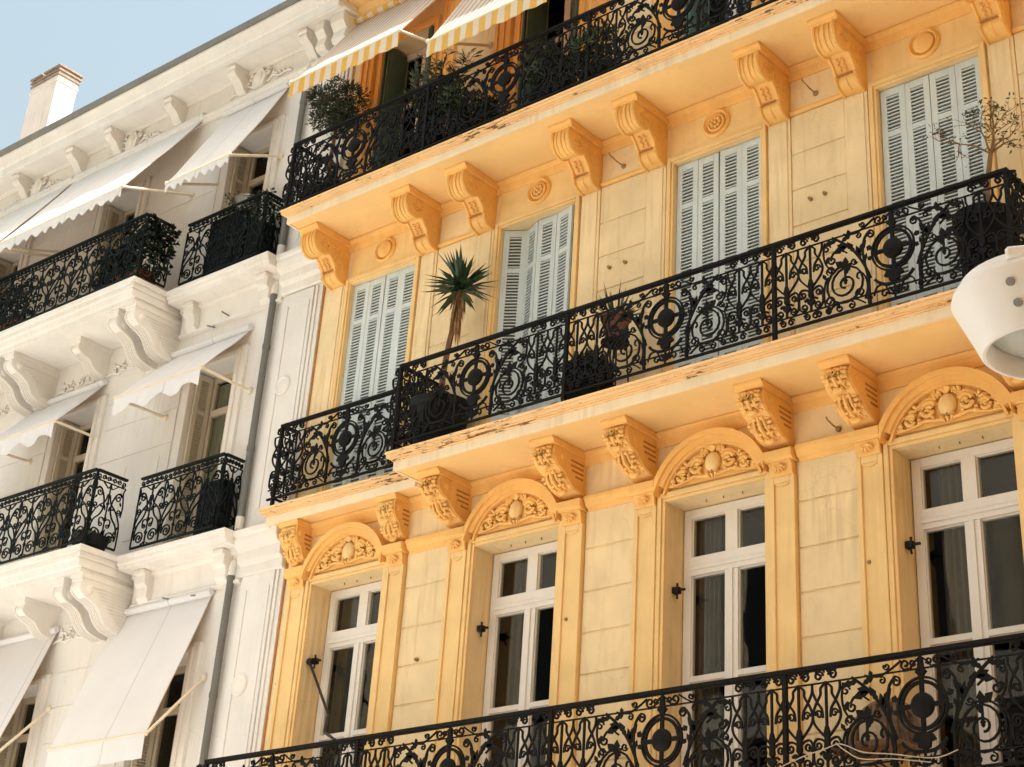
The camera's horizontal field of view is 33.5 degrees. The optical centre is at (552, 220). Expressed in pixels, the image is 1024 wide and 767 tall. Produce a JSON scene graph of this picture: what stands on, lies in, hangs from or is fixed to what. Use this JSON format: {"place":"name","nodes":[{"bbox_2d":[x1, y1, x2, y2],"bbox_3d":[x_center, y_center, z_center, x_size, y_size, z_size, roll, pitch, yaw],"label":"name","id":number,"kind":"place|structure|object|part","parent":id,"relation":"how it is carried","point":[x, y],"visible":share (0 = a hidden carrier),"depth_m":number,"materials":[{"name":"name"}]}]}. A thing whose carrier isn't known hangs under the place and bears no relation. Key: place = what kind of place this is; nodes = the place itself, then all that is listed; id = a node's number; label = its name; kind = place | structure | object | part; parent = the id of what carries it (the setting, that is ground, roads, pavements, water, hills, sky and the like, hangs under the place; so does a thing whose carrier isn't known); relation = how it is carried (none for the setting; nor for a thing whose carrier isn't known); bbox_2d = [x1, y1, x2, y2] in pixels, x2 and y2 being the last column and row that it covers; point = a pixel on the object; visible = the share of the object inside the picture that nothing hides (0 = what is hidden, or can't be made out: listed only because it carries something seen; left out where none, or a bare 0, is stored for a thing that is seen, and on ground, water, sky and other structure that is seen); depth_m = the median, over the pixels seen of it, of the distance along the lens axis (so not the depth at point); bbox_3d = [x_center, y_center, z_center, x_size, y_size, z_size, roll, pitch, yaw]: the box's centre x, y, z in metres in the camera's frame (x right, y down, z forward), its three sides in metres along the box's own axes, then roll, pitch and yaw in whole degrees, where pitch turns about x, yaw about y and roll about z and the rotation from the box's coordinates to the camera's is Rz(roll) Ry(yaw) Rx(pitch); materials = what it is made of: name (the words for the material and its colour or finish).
{"place":"outdoors","nodes":[
{"label":"outdoors","id":0,"kind":"place"},
{"bbox_2d":[71,526,115,550],"bbox_3d":[-5.859,4.061,21.552,0.500,0.324,0.509,-20,-37,35],"label":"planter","id":1,"kind":"object","parent":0,"point":[99,540],"visible":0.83,"depth_m":21.38,"materials":[{"name":"black plastic"}]},
{"bbox_2d":[0,0,285,149],"label":"sky","id":2,"kind":"structure","parent":0,"point":[112,44],"materials":[{"name":"blue"}]},
{"bbox_2d":[193,478,235,535],"bbox_3d":[-4.184,3.593,20.979,0.420,0.738,0.235,-20,-37,35],"label":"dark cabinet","id":3,"kind":"object","parent":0,"point":[215,483],"visible":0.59,"depth_m":20.89,"materials":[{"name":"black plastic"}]},
{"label":"doors","id":4,"kind":"part","parent":3,"relation":"part of","materials":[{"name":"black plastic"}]},
{"bbox_2d":[831,698,920,766],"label":"wicker chair","id":5,"kind":"object","parent":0,"point":[905,736],"visible":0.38,"depth_m":13.67,"materials":[{"name":"brown wicker"}]},
{"bbox_2d":[859,721,881,740],"bbox_3d":[2.598,4.191,13.883,0.200,0.180,0.025,-20,-37,35],"label":"picture card","id":6,"kind":"object","parent":5,"relation":"on","point":[875,727],"visible":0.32,"depth_m":13.88,"materials":[{"name":"beige paper"}]},
{"bbox_2d":[999,695,1023,766],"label":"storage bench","id":7,"kind":"object","parent":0,"point":[1014,708],"visible":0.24,"depth_m":12.78,"materials":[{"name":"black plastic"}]},
{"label":"pavement","id":8,"kind":"structure","parent":0,"visible":0},
{"bbox_2d":[0,0,359,766],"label":"white building","id":9,"kind":"structure","parent":8,"relation":"on","point":[134,478],"depth_m":22.90,"materials":[{"name":"white paint"}]},
{"bbox_2d":[2,260,19,309],"bbox_3d":[-8.689,1.642,27.349,0.880,2.400,0.070,-20,-37,35],"label":"french window","id":10,"kind":"structure","parent":9,"relation":"in","point":[14,265],"depth_m":28.07,"materials":[{"name":"beige paint"}]},
{"bbox_2d":[0,276,45,328],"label":"ivy planter","id":11,"kind":"object","parent":9,"relation":"on","point":[21,306],"visible":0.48,"depth_m":25.27,"materials":[{"name":"brown ceramic"}]},
{"bbox_2d":[9,696,36,766],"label":"french window","id":12,"kind":"structure","parent":9,"relation":"in","point":[23,738],"depth_m":22.47,"materials":[{"name":"beige paint"}]},
{"bbox_2d":[0,626,59,751],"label":"awning","id":13,"kind":"object","parent":9,"relation":"attached to","point":[22,656],"visible":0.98,"depth_m":22.16,"materials":[{"name":"white fabric"}]},
{"bbox_2d":[0,176,73,258],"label":"awning","id":14,"kind":"object","parent":9,"relation":"attached to","point":[12,221],"visible":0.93,"depth_m":27.21,"materials":[{"name":"white fabric"}]},
{"bbox_2d":[0,379,107,464],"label":"awning","id":15,"kind":"object","parent":9,"relation":"attached to","point":[29,430],"visible":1,"depth_m":23.94,"materials":[{"name":"white fabric"}]},
{"bbox_2d":[54,422,91,550],"bbox_3d":[-6.597,3.984,23.813,0.880,2.560,0.070,-20,-37,35],"label":"french window","id":16,"kind":"structure","parent":9,"relation":"in","point":[77,458],"depth_m":24.35,"materials":[{"name":"beige paint"}]},
{"bbox_2d":[0,113,205,252],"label":"awning","id":17,"kind":"object","parent":9,"relation":"attached to","point":[101,187],"visible":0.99,"depth_m":25.31,"materials":[{"name":"white fabric"}]},
{"bbox_2d":[110,207,135,280],"bbox_3d":[-6.402,0.802,25.650,0.880,2.400,0.070,-20,-37,35],"label":"french window","id":18,"kind":"structure","parent":9,"relation":"in","point":[127,214],"depth_m":26.36,"materials":[{"name":"beige paint"}]},
{"bbox_2d":[45,588,214,766],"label":"awning","id":19,"kind":"object","parent":9,"relation":"attached to","point":[115,705],"visible":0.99,"depth_m":20.24,"materials":[{"name":"white fabric"}]},
{"bbox_2d":[90,213,181,289],"bbox_3d":[-5.828,0.570,23.792,1.280,1.042,0.618,-20,-37,35],"label":"ivy planter","id":20,"kind":"object","parent":9,"relation":"on","point":[154,233],"visible":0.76,"depth_m":23.58,"materials":[{"name":"green ceramic"}]},
{"bbox_2d":[150,665,185,766],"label":"french window","id":21,"kind":"structure","parent":9,"relation":"in","point":[163,708],"depth_m":20.59,"materials":[{"name":"black glass"}]},
{"bbox_2d":[111,324,252,420],"bbox_3d":[-4.816,1.956,22.302,1.990,1.148,0.735,-20,-37,35],"label":"awning","id":22,"kind":"object","parent":9,"relation":"attached to","point":[178,371],"visible":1,"depth_m":22.26,"materials":[{"name":"white fabric"}]},
{"bbox_2d":[188,373,232,536],"bbox_3d":[-4.296,3.145,22.115,0.880,2.560,0.089,-20,-37,35],"label":"french window","id":23,"kind":"structure","parent":9,"relation":"in","point":[219,413],"depth_m":22.55,"materials":[{"name":"beige paint"}]},
{"bbox_2d":[164,81,289,192],"bbox_3d":[-4.557,-1.182,23.949,1.460,1.787,0.865,-20,-37,35],"label":"awning","id":24,"kind":"object","parent":9,"relation":"attached to","point":[232,132],"visible":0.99,"depth_m":23.95,"materials":[{"name":"white fabric"}]},
{"bbox_2d":[202,191,259,276],"bbox_3d":[-4.381,0.188,23.292,0.757,1.356,0.349,-20,-37,35],"label":"chair","id":25,"kind":"object","parent":9,"relation":"on","point":[238,198],"visible":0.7,"depth_m":23.16,"materials":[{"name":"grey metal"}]},
{"bbox_2d":[246,146,269,193],"bbox_3d":[-4.107,-0.041,23.947,0.880,2.400,0.070,-20,-37,35],"label":"french window","id":26,"kind":"structure","parent":9,"relation":"in","point":[251,183],"depth_m":24.53,"materials":[{"name":"beige paint"}]},
{"bbox_2d":[243,187,280,260],"bbox_3d":[-3.920,0.096,22.885,0.518,1.158,0.374,-20,-37,35],"label":"flower box","id":27,"kind":"object","parent":9,"relation":"on","point":[256,230],"visible":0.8,"depth_m":22.82,"materials":[{"name":"black plastic"}]},
{"bbox_2d":[196,0,1023,766],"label":"yellow building","id":28,"kind":"structure","parent":8,"relation":"on","point":[762,506],"depth_m":17.16,"materials":[{"name":"paint"}]},
{"bbox_2d":[306,658,335,739],"bbox_3d":[-2.427,5.107,18.151,0.142,1.215,1.573,15,-32,-18],"label":"support rod","id":29,"kind":"object","parent":28,"relation":"attached to","point":[309,661],"visible":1,"depth_m":18.36,"materials":[{"name":"black metal"}]},
{"bbox_2d":[296,74,372,202],"bbox_3d":[-2.898,-0.967,22.088,0.958,2.090,0.902,-20,-37,35],"label":"round bush","id":30,"kind":"object","parent":28,"relation":"on","point":[335,115],"visible":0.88,"depth_m":22.19,"materials":[{"name":"green plant"}]},
{"bbox_2d":[310,581,381,766],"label":"french window","id":31,"kind":"structure","parent":28,"relation":"in","point":[351,643],"depth_m":18.98,"materials":[{"name":"white paint"}]},
{"bbox_2d":[288,0,469,96],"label":"awning","id":32,"kind":"object","parent":28,"relation":"attached to","point":[372,34],"visible":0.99,"depth_m":22.17,"materials":[{"name":"fabric"}]},
{"bbox_2d":[396,47,426,161],"bbox_3d":[-1.768,-1.157,22.367,0.880,2.740,0.058,-20,-37,35],"label":"french window","id":33,"kind":"structure","parent":28,"relation":"in","point":[412,57],"depth_m":23.04,"materials":[{"name":"white paint"}]},
{"bbox_2d":[402,48,483,155],"bbox_3d":[-1.449,-1.379,20.894,0.694,1.762,1.191,21,-34,-28],"label":"oleander","id":34,"kind":"object","parent":28,"relation":"on","point":[423,75],"visible":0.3,"depth_m":21.00,"materials":[{"name":"green plant"}]},
{"bbox_2d":[409,245,498,443],"bbox_3d":[-1.108,1.453,18.918,0.784,2.488,0.945,23,-35,-30],"label":"yucca","id":35,"kind":"object","parent":28,"relation":"on","point":[459,285],"visible":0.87,"depth_m":19.14,"materials":[{"name":"green plant"}]},
{"bbox_2d":[435,79,506,138],"bbox_3d":[-1.044,-1.188,20.419,0.877,1.000,0.810,-20,-37,35],"label":"leafy shrub","id":36,"kind":"object","parent":28,"relation":"on","point":[476,100],"visible":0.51,"depth_m":20.33,"materials":[{"name":"green plant"}]},
{"bbox_2d":[425,0,546,56],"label":"awning","id":37,"kind":"object","parent":28,"relation":"attached to","point":[468,18],"visible":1,"depth_m":20.43,"materials":[{"name":"fabric"}]},
{"bbox_2d":[479,541,556,766],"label":"french window","id":38,"kind":"structure","parent":28,"relation":"in","point":[526,602],"depth_m":17.50,"materials":[{"name":"white paint"}]},
{"bbox_2d":[519,44,577,103],"bbox_3d":[0.014,-1.600,19.644,0.844,1.051,0.837,-20,-37,35],"label":"flower shrub","id":39,"kind":"object","parent":28,"relation":"on","point":[539,71],"visible":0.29,"depth_m":19.53,"materials":[{"name":"green plant"}]},
{"bbox_2d":[543,0,572,85],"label":"french window","id":40,"kind":"structure","parent":28,"relation":"in","point":[568,3],"depth_m":21.33,"materials":[{"name":"black glass"}]},
{"bbox_2d":[560,347,614,399],"bbox_3d":[0.364,1.659,17.333,0.404,0.704,0.388,-20,-37,35],"label":"square planter","id":41,"kind":"object","parent":28,"relation":"on","point":[585,382],"visible":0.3,"depth_m":17.19,"materials":[{"name":"black plastic"}]},
{"bbox_2d":[563,20,630,84],"bbox_3d":[0.545,-1.780,19.263,0.845,1.038,0.897,9,-30,-10],"label":"tall shrub","id":42,"kind":"object","parent":28,"relation":"on","point":[593,43],"visible":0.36,"depth_m":19.15,"materials":[{"name":"green plant"}]},
{"bbox_2d":[589,282,647,390],"bbox_3d":[0.612,1.269,17.328,0.606,1.402,0.571,-20,-37,35],"label":"potted agave","id":43,"kind":"object","parent":28,"relation":"on","point":[622,325],"visible":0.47,"depth_m":17.32,"materials":[{"name":"plant"}]},
{"bbox_2d":[681,494,765,766],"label":"french window","id":44,"kind":"structure","parent":28,"relation":"in","point":[708,567],"depth_m":16.05,"materials":[{"name":"white paint"}]},
{"bbox_2d":[708,0,738,25],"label":"french window","id":45,"kind":"structure","parent":28,"relation":"in","point":[734,10],"depth_m":19.41,"materials":[{"name":"white paint"}]},
{"bbox_2d":[781,743,957,766],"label":"string cable","id":46,"kind":"object","parent":28,"relation":"attached to","point":[873,753],"visible":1,"depth_m":13.15,"materials":[{"name":"plastic"}]},
{"bbox_2d":[911,438,1023,766],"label":"french window","id":47,"kind":"structure","parent":28,"relation":"in","point":[961,516],"depth_m":14.58,"materials":[{"name":"white paint"}]},
{"bbox_2d":[922,92,1023,276],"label":"bare tree","id":48,"kind":"object","parent":28,"relation":"on","point":[994,228],"visible":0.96,"depth_m":15.26,"materials":[{"name":"brown plant"}]},
{"bbox_2d":[951,245,1023,379],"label":"street lamp","id":49,"kind":"object","parent":8,"relation":"on","point":[987,305],"visible":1,"depth_m":6.51,"materials":[{"name":"white metal"}]}
]}

